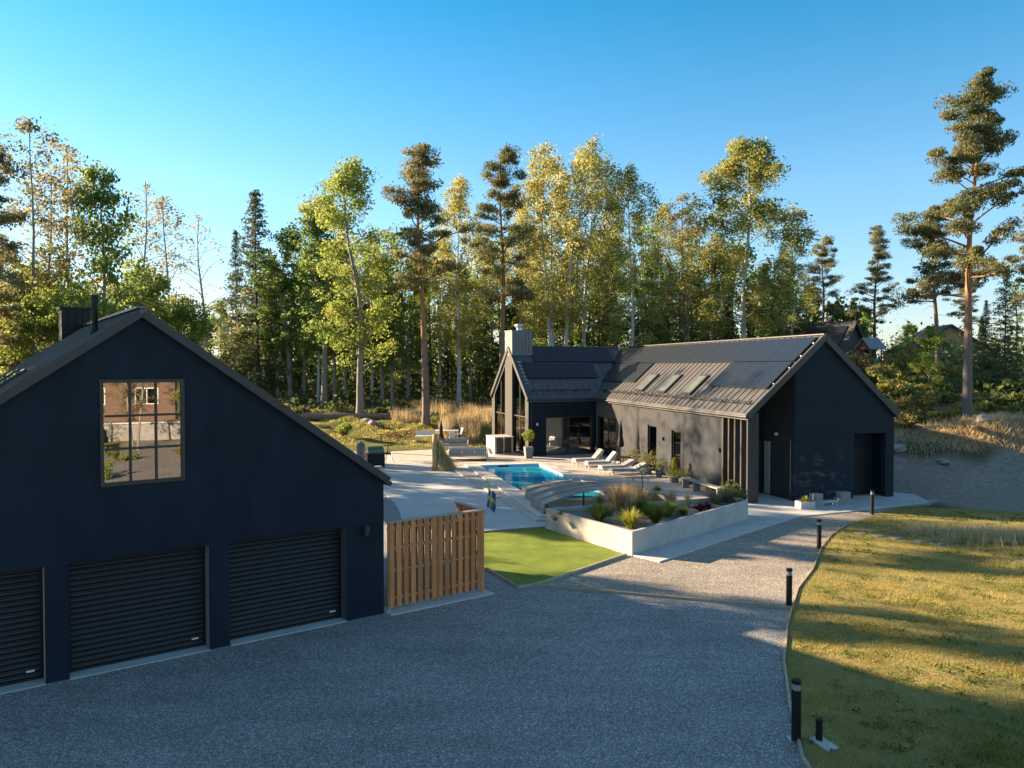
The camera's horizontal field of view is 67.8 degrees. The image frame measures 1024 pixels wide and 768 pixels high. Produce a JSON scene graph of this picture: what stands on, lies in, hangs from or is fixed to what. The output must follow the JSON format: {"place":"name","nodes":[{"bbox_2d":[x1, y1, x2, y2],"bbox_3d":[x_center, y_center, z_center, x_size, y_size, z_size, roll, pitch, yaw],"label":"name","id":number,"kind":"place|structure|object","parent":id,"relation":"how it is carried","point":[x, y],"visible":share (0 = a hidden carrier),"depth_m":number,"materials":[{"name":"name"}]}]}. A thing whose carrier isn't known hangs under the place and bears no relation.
{"place":"outdoors","nodes":[
{"label":"outdoors","id":0,"kind":"place"},
{"bbox_2d":[354,452,545,540],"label":"patio","id":1,"kind":"structure","parent":0,"point":[414,489],"depth_m":36.51,"materials":[{"name":"concrete"}]},
{"bbox_2d":[432,434,456,470],"bbox_3d":[-4.007,4.059,45.470,1.558,2.162,1.300,0,1,0],"label":"log post","id":2,"kind":"object","parent":1,"relation":"on","point":[442,458],"visible":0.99,"depth_m":45.32,"materials":[{"name":"wood"}]},
{"bbox_2d":[0,0,1023,364],"label":"sky","id":3,"kind":"structure","parent":0,"point":[211,103],"materials":[{"name":"blue"}]},
{"bbox_2d":[254,362,1023,549],"bbox_3d":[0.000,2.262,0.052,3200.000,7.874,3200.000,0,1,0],"label":"ground","id":4,"kind":"structure","parent":0,"point":[985,479],"depth_m":43.28,"materials":[{"name":"plant"}]},
{"bbox_2d":[0,143,55,369],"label":"pine tree","id":5,"kind":"object","parent":4,"relation":"on","point":[17,288],"visible":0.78,"depth_m":41.26,"materials":[{"name":"green plant"}]},
{"bbox_2d":[0,257,67,375],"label":"broadleaf tree","id":6,"kind":"object","parent":4,"relation":"on","point":[11,352],"visible":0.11,"depth_m":44.10,"materials":[{"name":"green plant"}]},
{"bbox_2d":[1,282,75,360],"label":"broadleaf tree","id":7,"kind":"object","parent":4,"relation":"on","point":[36,318],"visible":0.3,"depth_m":41.03,"materials":[{"name":"green plant"}]},
{"bbox_2d":[0,113,115,366],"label":"autumn tree","id":8,"kind":"object","parent":4,"relation":"on","point":[53,224],"visible":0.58,"depth_m":43.00,"materials":[{"name":"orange plant"}]},
{"bbox_2d":[4,141,132,343],"bbox_3d":[-27.498,-4.493,46.520,7.366,20.467,7.047,0,1,-9],"label":"autumn tree","id":9,"kind":"object","parent":4,"relation":"on","point":[65,159],"visible":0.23,"depth_m":46.34,"materials":[{"name":"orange plant"}]},
{"bbox_2d":[35,279,127,351],"bbox_3d":[-21.934,0.076,40.212,5.285,11.320,4.986,0,1,7],"label":"broadleaf tree","id":10,"kind":"object","parent":4,"relation":"on","point":[104,309],"visible":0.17,"depth_m":39.81,"materials":[{"name":"green plant"}]},
{"bbox_2d":[35,160,151,315],"bbox_3d":[-24.763,-3.703,45.540,6.237,18.962,6.398,-1,1,-26],"label":"broadleaf tree","id":11,"kind":"object","parent":4,"relation":"on","point":[101,196],"visible":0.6,"depth_m":44.95,"materials":[{"name":"green plant"}]},
{"bbox_2d":[98,257,190,325],"bbox_3d":[-24.676,-1.439,50.446,6.213,14.105,6.586,0,1,-19],"label":"broadleaf tree","id":12,"kind":"object","parent":4,"relation":"on","point":[158,285],"visible":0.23,"depth_m":50.60,"materials":[{"name":"green plant"}]},
{"bbox_2d":[113,179,187,328],"bbox_3d":[-25.250,-4.172,52.197,5.400,19.494,5.845,1,2,35],"label":"bare tree","id":13,"kind":"object","parent":4,"relation":"on","point":[145,191],"visible":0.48,"depth_m":51.61,"materials":[{"name":"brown plant"}]},
{"bbox_2d":[126,196,220,336],"bbox_3d":[-25.264,-4.048,55.230,6.576,19.100,6.874,0,1,4],"label":"autumn tree","id":14,"kind":"object","parent":4,"relation":"on","point":[175,225],"visible":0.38,"depth_m":54.44,"materials":[{"name":"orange plant"}]},
{"bbox_2d":[155,294,218,355],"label":"broadleaf tree","id":15,"kind":"object","parent":4,"relation":"on","point":[199,329],"visible":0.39,"depth_m":51.35,"materials":[{"name":"green plant"}]},
{"bbox_2d":[0,295,391,694],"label":"garage building","id":16,"kind":"structure","parent":4,"relation":"on","point":[167,491],"depth_m":16.18,"materials":[{"name":"black paint"}]},
{"bbox_2d":[0,568,43,686],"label":"roller door","id":17,"kind":"structure","parent":16,"relation":"in","point":[21,591],"depth_m":14.89,"materials":[{"name":"metal"}]},
{"bbox_2d":[68,546,205,672],"bbox_3d":[-7.869,4.669,16.118,2.650,2.270,0.106,-1,2,-36],"label":"roller door","id":18,"kind":"structure","parent":16,"relation":"in","point":[127,608],"depth_m":16.08,"materials":[{"name":"metal"}]},
{"bbox_2d":[99,379,184,486],"bbox_3d":[-7.668,0.984,15.849,1.606,2.166,0.130,-1,2,-36],"label":"window","id":19,"kind":"structure","parent":16,"relation":"in","point":[142,421],"depth_m":15.82,"materials":[{"name":"clear glass"}]},
{"bbox_2d":[229,528,340,639],"bbox_3d":[-5.323,4.627,17.960,2.740,2.270,0.106,-1,2,-36],"label":"roller door","id":20,"kind":"structure","parent":16,"relation":"in","point":[287,581],"depth_m":17.94,"materials":[{"name":"metal"}]},
{"bbox_2d":[150,212,248,355],"bbox_3d":[-24.018,-4.136,59.589,6.119,18.408,6.623,1,1,27],"label":"bare tree","id":21,"kind":"object","parent":4,"relation":"on","point":[202,290],"visible":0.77,"depth_m":59.97,"materials":[{"name":"brown plant"}]},
{"bbox_2d":[205,298,242,366],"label":"broadleaf tree","id":22,"kind":"object","parent":4,"relation":"on","point":[223,313],"visible":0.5,"depth_m":83.21,"materials":[{"name":"green plant"}]},
{"bbox_2d":[219,230,255,378],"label":"spruce tree","id":23,"kind":"object","parent":4,"relation":"on","point":[239,259],"visible":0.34,"depth_m":86.59,"materials":[{"name":"green plant"}]},
{"bbox_2d":[212,189,306,395],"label":"spruce tree","id":24,"kind":"object","parent":4,"relation":"on","point":[253,349],"visible":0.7,"depth_m":81.14,"materials":[{"name":"green plant"}]},
{"bbox_2d":[254,272,294,401],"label":"aspen tree","id":25,"kind":"object","parent":4,"relation":"on","point":[271,297],"visible":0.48,"depth_m":81.04,"materials":[{"name":"green plant"}]},
{"bbox_2d":[244,222,313,402],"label":"aspen tree","id":26,"kind":"object","parent":4,"relation":"on","point":[286,246],"visible":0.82,"depth_m":79.80,"materials":[{"name":"green plant"}]},
{"bbox_2d":[284,268,319,400],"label":"aspen tree","id":27,"kind":"object","parent":4,"relation":"on","point":[294,297],"visible":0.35,"depth_m":80.70,"materials":[{"name":"green plant"}]},
{"bbox_2d":[288,237,348,401],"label":"birch tree","id":28,"kind":"object","parent":4,"relation":"on","point":[311,360],"visible":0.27,"depth_m":79.35,"materials":[{"name":"green plant"}]},
{"bbox_2d":[282,210,357,405],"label":"aspen tree","id":29,"kind":"object","parent":4,"relation":"on","point":[311,230],"visible":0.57,"depth_m":76.55,"materials":[{"name":"green plant"}]},
{"bbox_2d":[313,264,357,400],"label":"aspen tree","id":30,"kind":"object","parent":4,"relation":"on","point":[333,352],"visible":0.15,"depth_m":79.93,"materials":[{"name":"green plant"}]},
{"bbox_2d":[313,232,368,399],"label":"birch tree","id":31,"kind":"object","parent":4,"relation":"on","point":[344,370],"visible":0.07,"depth_m":81.75,"materials":[{"name":"green plant"}]},
{"bbox_2d":[301,412,388,419],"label":"fallen log","id":32,"kind":"object","parent":4,"relation":"on","point":[313,416],"visible":0.84,"depth_m":66.82,"materials":[{"name":"brown wood"}]},
{"bbox_2d":[296,155,415,412],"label":"broadleaf tree","id":33,"kind":"object","parent":4,"relation":"on","point":[343,184],"visible":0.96,"depth_m":66.91,"materials":[{"name":"green plant"}]},
{"bbox_2d":[352,253,400,403],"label":"aspen tree","id":34,"kind":"object","parent":4,"relation":"on","point":[366,306],"visible":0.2,"depth_m":77.45,"materials":[{"name":"green plant"}]},
{"bbox_2d":[363,276,416,405],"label":"broadleaf tree","id":35,"kind":"object","parent":4,"relation":"on","point":[390,365],"visible":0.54,"depth_m":75.86,"materials":[{"name":"green plant"}]},
{"bbox_2d":[308,409,491,447],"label":"back lawn grass","id":36,"kind":"structure","parent":4,"relation":"on","point":[384,431],"depth_m":61.79,"materials":[{"name":"plant"}]},
{"bbox_2d":[379,305,421,397],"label":"spruce tree","id":37,"kind":"object","parent":4,"relation":"on","point":[401,383],"visible":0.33,"depth_m":83.85,"materials":[{"name":"green plant"}]},
{"bbox_2d":[0,494,805,767],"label":"gravel yard","id":38,"kind":"structure","parent":4,"relation":"on","point":[505,675],"depth_m":14.31,"materials":[{"name":"grey gravel"}]},
{"bbox_2d":[384,589,493,615],"bbox_3d":[-1.928,5.821,20.096,3.100,0.245,0.640,-1,2,-36],"label":"garage apron","id":39,"kind":"object","parent":38,"relation":"on","point":[429,603],"visible":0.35,"depth_m":19.91,"materials":[{"name":"concrete"}]},
{"bbox_2d":[385,509,484,610],"bbox_3d":[-1.966,4.594,20.069,2.940,2.300,0.166,-1,2,-36],"label":"wooden fence","id":40,"kind":"object","parent":39,"relation":"on","point":[408,572],"visible":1,"depth_m":19.98,"materials":[{"name":"brown wood"}]},
{"bbox_2d":[534,584,794,608],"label":"drive kerb","id":41,"kind":"structure","parent":38,"relation":"on","point":[667,596],"depth_m":20.39,"materials":[{"name":"grey concrete"}]},
{"bbox_2d":[785,677,801,743],"bbox_3d":[4.709,5.392,12.631,0.265,1.023,0.265,0,1,0],"label":"bollard light","id":42,"kind":"object","parent":38,"relation":"on","point":[795,735],"visible":1,"depth_m":12.57,"materials":[{"name":"black metal"}]},
{"bbox_2d":[386,255,438,401],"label":"broadleaf tree","id":43,"kind":"object","parent":4,"relation":"on","point":[416,330],"visible":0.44,"depth_m":79.67,"materials":[{"name":"green plant"}]},
{"bbox_2d":[371,141,477,425],"bbox_3d":[-7.092,-8.045,63.449,8.091,24.219,7.405,1,1,27],"label":"pine tree","id":44,"kind":"object","parent":4,"relation":"on","point":[421,161],"visible":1,"depth_m":63.03,"materials":[{"name":"green plant"}]},
{"bbox_2d":[408,240,466,399],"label":"birch tree","id":45,"kind":"object","parent":4,"relation":"on","point":[451,338],"visible":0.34,"depth_m":83.57,"materials":[{"name":"green plant"}]},
{"bbox_2d":[388,397,491,442],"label":"meadow grass","id":46,"kind":"structure","parent":4,"relation":"on","point":[465,419],"depth_m":64.86,"materials":[{"name":"beige plant"}]},
{"bbox_2d":[425,170,501,404],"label":"birch tree","id":47,"kind":"object","parent":4,"relation":"on","point":[457,206],"visible":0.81,"depth_m":77.12,"materials":[{"name":"green plant"}]},
{"bbox_2d":[439,263,494,399],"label":"broadleaf tree","id":48,"kind":"object","parent":4,"relation":"on","point":[467,358],"visible":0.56,"depth_m":81.83,"materials":[{"name":"green plant"}]},
{"bbox_2d":[452,250,506,394],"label":"spruce tree","id":49,"kind":"object","parent":4,"relation":"on","point":[486,325],"visible":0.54,"depth_m":87.45,"materials":[{"name":"green plant"}]},
{"bbox_2d":[458,143,541,367],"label":"pine tree","id":50,"kind":"object","parent":4,"relation":"on","point":[501,182],"visible":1,"depth_m":67.69,"materials":[{"name":"green plant"}]},
{"bbox_2d":[0,200,1023,396],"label":"woods","id":51,"kind":"object","parent":4,"relation":"on","point":[859,317],"visible":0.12,"depth_m":91.81,"materials":[{"name":"green plant"}]},
{"bbox_2d":[491,203,542,343],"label":"birch tree","id":52,"kind":"object","parent":4,"relation":"on","point":[518,217],"visible":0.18,"depth_m":87.14,"materials":[{"name":"green plant"}]},
{"bbox_2d":[522,266,561,345],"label":"broadleaf tree","id":53,"kind":"object","parent":4,"relation":"on","point":[543,342],"visible":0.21,"depth_m":81.77,"materials":[{"name":"green plant"}]},
{"bbox_2d":[484,528,620,584],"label":"turf","id":54,"kind":"structure","parent":4,"relation":"on","point":[523,557],"depth_m":25.02,"materials":[{"name":"green plant"}]},
{"bbox_2d":[392,447,715,521],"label":"pool deck","id":55,"kind":"structure","parent":4,"relation":"on","point":[564,462],"depth_m":43.79,"materials":[{"name":"stone"}]},
{"bbox_2d":[448,447,487,458],"bbox_3d":[-2.896,4.537,50.178,2.600,0.800,0.760,0,1,-6],"label":"garden sofa","id":56,"kind":"object","parent":55,"relation":"on","point":[464,451],"visible":0.98,"depth_m":49.85,"materials":[{"name":"grey fabric"}]},
{"bbox_2d":[488,452,520,455],"bbox_3d":[-0.883,4.846,53.661,2.050,0.017,3.000,0,1,-20],"label":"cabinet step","id":57,"kind":"object","parent":55,"relation":"on","point":[500,454],"visible":0.5,"depth_m":52.58,"materials":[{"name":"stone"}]},
{"bbox_2d":[486,434,513,453],"bbox_3d":[-0.869,4.248,53.653,1.420,1.220,1.860,0,1,-20],"label":"garden cabinet","id":58,"kind":"object","parent":57,"relation":"on","point":[500,443],"visible":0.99,"depth_m":52.94,"materials":[{"name":"concrete"}]},
{"bbox_2d":[482,464,608,498],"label":"swimming pool","id":59,"kind":"structure","parent":55,"relation":"in","point":[518,476],"depth_m":43.08,"materials":[{"name":"liquid"}]},
{"bbox_2d":[464,462,651,516],"bbox_3d":[2.147,5.134,39.525,6.300,0.087,16.600,0,1,-14],"label":"pool coping","id":60,"kind":"object","parent":55,"relation":"on","point":[510,490],"visible":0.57,"depth_m":37.17,"materials":[{"name":"stone"}]},
{"bbox_2d":[525,479,650,500],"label":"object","id":61,"kind":"object","parent":60,"relation":"on","point":[529,493],"visible":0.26,"depth_m":34.76,"materials":[{"name":"grey metal"}]},
{"bbox_2d":[531,481,676,513],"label":"retaining wall","id":62,"kind":"structure","parent":60,"relation":"on","point":[540,501],"depth_m":32.41,"materials":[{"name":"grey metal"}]},
{"bbox_2d":[484,526,626,588],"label":"turf kerb","id":63,"kind":"structure","parent":4,"relation":"on","point":[508,581],"depth_m":22.86,"materials":[{"name":"grey concrete"}]},
{"bbox_2d":[493,132,630,345],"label":"birch tree","id":64,"kind":"object","parent":4,"relation":"on","point":[561,201],"visible":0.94,"depth_m":74.13,"materials":[{"name":"green plant"}]},
{"bbox_2d":[549,147,629,345],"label":"birch tree","id":65,"kind":"object","parent":4,"relation":"on","point":[585,290],"visible":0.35,"depth_m":79.57,"materials":[{"name":"green plant"}]},
{"bbox_2d":[579,236,637,346],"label":"broadleaf tree","id":66,"kind":"object","parent":4,"relation":"on","point":[597,323],"visible":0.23,"depth_m":83.17,"materials":[{"name":"green plant"}]},
{"bbox_2d":[584,198,643,325],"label":"birch tree","id":67,"kind":"object","parent":4,"relation":"on","point":[621,229],"visible":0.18,"depth_m":91.14,"materials":[{"name":"green plant"}]},
{"bbox_2d":[212,305,1023,410],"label":"undergrowth","id":68,"kind":"object","parent":4,"relation":"on","point":[445,386],"visible":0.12,"depth_m":81.57,"materials":[{"name":"green plant"}]},
{"bbox_2d":[588,160,676,346],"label":"birch tree","id":69,"kind":"object","parent":4,"relation":"on","point":[629,177],"visible":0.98,"depth_m":73.62,"materials":[{"name":"green plant"}]},
{"bbox_2d":[546,497,747,555],"bbox_3d":[5.878,5.132,29.361,8.365,0.800,4.914,-1,2,-36],"label":"planter box","id":70,"kind":"object","parent":4,"relation":"on","point":[576,522],"visible":0.84,"depth_m":27.40,"materials":[{"name":"concrete"}]},
{"bbox_2d":[635,250,674,344],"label":"broadleaf tree","id":71,"kind":"object","parent":4,"relation":"on","point":[659,334],"visible":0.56,"depth_m":83.22,"materials":[{"name":"green plant"}]},
{"bbox_2d":[635,200,692,324],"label":"birch tree","id":72,"kind":"object","parent":4,"relation":"on","point":[662,224],"visible":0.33,"depth_m":95.12,"materials":[{"name":"green plant"}]},
{"bbox_2d":[647,191,717,342],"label":"autumn tree","id":73,"kind":"object","parent":4,"relation":"on","point":[688,303],"visible":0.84,"depth_m":79.21,"materials":[{"name":"green plant"}]},
{"bbox_2d":[490,324,899,502],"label":"black house","id":74,"kind":"structure","parent":4,"relation":"on","point":[794,417],"depth_m":38.23,"materials":[{"name":"wood"}]},
{"bbox_2d":[496,369,524,453],"bbox_3d":[-0.095,1.700,55.041,0.080,6.162,6.320,0,1,-20],"label":"gable window","id":75,"kind":"structure","parent":74,"relation":"in","point":[519,398],"depth_m":54.10,"materials":[{"name":"clear glass"}]},
{"bbox_2d":[599,416,615,458],"bbox_3d":[6.486,3.572,51.283,0.080,2.634,3.344,0,1,-14],"label":"window","id":76,"kind":"structure","parent":74,"relation":"in","point":[607,426],"depth_m":51.49,"materials":[{"name":"black glass"}]},
{"bbox_2d":[853,448,865,494],"bbox_3d":[16.456,4.188,36.529,1.100,2.240,0.045,0,1,-14],"label":"door","id":77,"kind":"structure","parent":74,"relation":"in","point":[859,453],"depth_m":36.56,"materials":[{"name":"black metal"}]},
{"bbox_2d":[676,270,726,341],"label":"broadleaf tree","id":78,"kind":"object","parent":4,"relation":"on","point":[702,283],"visible":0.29,"depth_m":81.56,"materials":[{"name":"green plant"}]},
{"bbox_2d":[673,133,820,340],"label":"birch tree","id":79,"kind":"object","parent":4,"relation":"on","point":[754,156],"visible":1,"depth_m":74.44,"materials":[{"name":"green plant"}]},
{"bbox_2d":[633,492,929,562],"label":"walkway","id":80,"kind":"structure","parent":4,"relation":"on","point":[766,510],"depth_m":31.57,"materials":[{"name":"concrete"}]},
{"bbox_2d":[765,235,825,335],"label":"birch tree","id":81,"kind":"object","parent":4,"relation":"on","point":[799,323],"visible":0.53,"depth_m":83.07,"materials":[{"name":"green plant"}]},
{"bbox_2d":[783,523,848,767],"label":"lawn kerb","id":82,"kind":"structure","parent":4,"relation":"on","point":[805,761],"depth_m":16.66,"materials":[{"name":"grey concrete"}]},
{"bbox_2d":[798,235,845,321],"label":"pine tree","id":83,"kind":"object","parent":4,"relation":"on","point":[828,262],"visible":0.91,"depth_m":85.67,"materials":[{"name":"green plant"}]},
{"bbox_2d":[795,320,868,370],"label":"neighbour house","id":84,"kind":"structure","parent":4,"relation":"on","point":[846,337],"depth_m":80.22,"materials":[{"name":"tile"}]},
{"bbox_2d":[854,338,886,382],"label":"play tower","id":85,"kind":"structure","parent":4,"relation":"on","point":[869,344],"depth_m":65.56,"materials":[{"name":"red wood"}]},
{"bbox_2d":[845,225,906,358],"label":"pine tree","id":86,"kind":"object","parent":4,"relation":"on","point":[878,255],"visible":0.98,"depth_m":87.22,"materials":[{"name":"green plant"}]},
{"bbox_2d":[864,367,938,398],"bbox_3d":[30.286,0.030,59.595,4.994,2.751,5.488,-1,2,-30],"label":"bush","id":87,"kind":"object","parent":4,"relation":"on","point":[897,379],"visible":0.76,"depth_m":59.85,"materials":[{"name":"green plant"}]},
{"bbox_2d":[847,345,962,381],"bbox_3d":[33.734,-1.304,65.062,10.683,3.934,10.263,0,1,18],"label":"bush","id":88,"kind":"object","parent":4,"relation":"on","point":[900,360],"visible":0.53,"depth_m":63.79,"materials":[{"name":"green plant"}]},
{"bbox_2d":[889,393,941,411],"bbox_3d":[27.072,1.351,52.230,3.658,1.545,4.984,0,1,-14],"label":"bush","id":89,"kind":"object","parent":4,"relation":"on","point":[908,403],"visible":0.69,"depth_m":51.68,"materials":[{"name":"green plant"}]},
{"bbox_2d":[893,209,964,385],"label":"pine tree","id":90,"kind":"object","parent":4,"relation":"on","point":[931,269],"visible":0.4,"depth_m":65.83,"materials":[{"name":"green plant"}]},
{"bbox_2d":[907,328,956,390],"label":"broadleaf tree","id":91,"kind":"object","parent":4,"relation":"on","point":[934,339],"visible":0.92,"depth_m":59.81,"materials":[{"name":"green plant"}]},
{"bbox_2d":[896,387,972,407],"bbox_3d":[30.755,0.978,56.252,5.201,1.612,3.817,0,1,-13],"label":"bush","id":92,"kind":"object","parent":4,"relation":"on","point":[946,396],"visible":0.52,"depth_m":55.53,"materials":[{"name":"green plant"}]},
{"bbox_2d":[883,324,995,367],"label":"yellow house","id":93,"kind":"structure","parent":4,"relation":"on","point":[949,328],"depth_m":87.85,"materials":[{"name":"wood"}]},
{"bbox_2d":[901,400,978,418],"bbox_3d":[27.771,1.767,50.317,4.540,1.286,4.362,-1,1,-21],"label":"bush","id":94,"kind":"object","parent":4,"relation":"on","point":[955,411],"visible":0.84,"depth_m":49.53,"materials":[{"name":"green plant"}]},
{"bbox_2d":[890,65,1023,418],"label":"pine tree","id":95,"kind":"object","parent":4,"relation":"on","point":[974,137],"visible":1,"depth_m":46.75,"materials":[{"name":"green plant"}]},
{"bbox_2d":[890,392,1023,460],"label":"bank grass","id":96,"kind":"structure","parent":4,"relation":"on","point":[938,406],"depth_m":44.78,"materials":[{"name":"brown plant"}]},
{"bbox_2d":[942,267,988,322],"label":"pine tree","id":97,"kind":"object","parent":4,"relation":"on","point":[974,289],"visible":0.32,"depth_m":79.74,"materials":[{"name":"green plant"}]},
{"bbox_2d":[958,391,1023,415],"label":"bush","id":98,"kind":"object","parent":4,"relation":"on","point":[985,406],"visible":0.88,"depth_m":51.47,"materials":[{"name":"green plant"}]},
{"bbox_2d":[972,268,1023,390],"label":"spruce tree","id":99,"kind":"object","parent":4,"relation":"on","point":[1008,285],"visible":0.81,"depth_m":61.77,"materials":[{"name":"green plant"}]},
{"bbox_2d":[972,358,1023,401],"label":"bush","id":100,"kind":"object","parent":4,"relation":"on","point":[1007,382],"visible":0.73,"depth_m":58.51,"materials":[{"name":"green plant"}]},
{"bbox_2d":[977,380,1023,406],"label":"bush","id":101,"kind":"object","parent":4,"relation":"on","point":[1014,397],"visible":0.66,"depth_m":54.24,"materials":[{"name":"green plant"}]},
{"bbox_2d":[1001,203,1023,302],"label":"pine tree","id":102,"kind":"object","parent":4,"relation":"on","point":[1012,260],"visible":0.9,"depth_m":70.47,"materials":[{"name":"green plant"}]},
{"bbox_2d":[545,499,940,604],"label":"gravel path","id":103,"kind":"structure","parent":0,"point":[751,567],"depth_m":23.37,"materials":[{"name":"grey gravel"}]},
{"bbox_2d":[785,506,1023,767],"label":"lawn","id":104,"kind":"structure","parent":0,"point":[999,688],"depth_m":16.81,"materials":[{"name":"green plant"}]},
{"bbox_2d":[860,517,1023,546],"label":"tall grass","id":105,"kind":"structure","parent":0,"point":[1003,531],"depth_m":27.70,"materials":[{"name":"plant"}]},
{"bbox_2d":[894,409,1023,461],"bbox_3d":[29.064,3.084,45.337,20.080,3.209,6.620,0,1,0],"label":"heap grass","id":106,"kind":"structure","parent":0,"point":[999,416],"depth_m":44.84,"materials":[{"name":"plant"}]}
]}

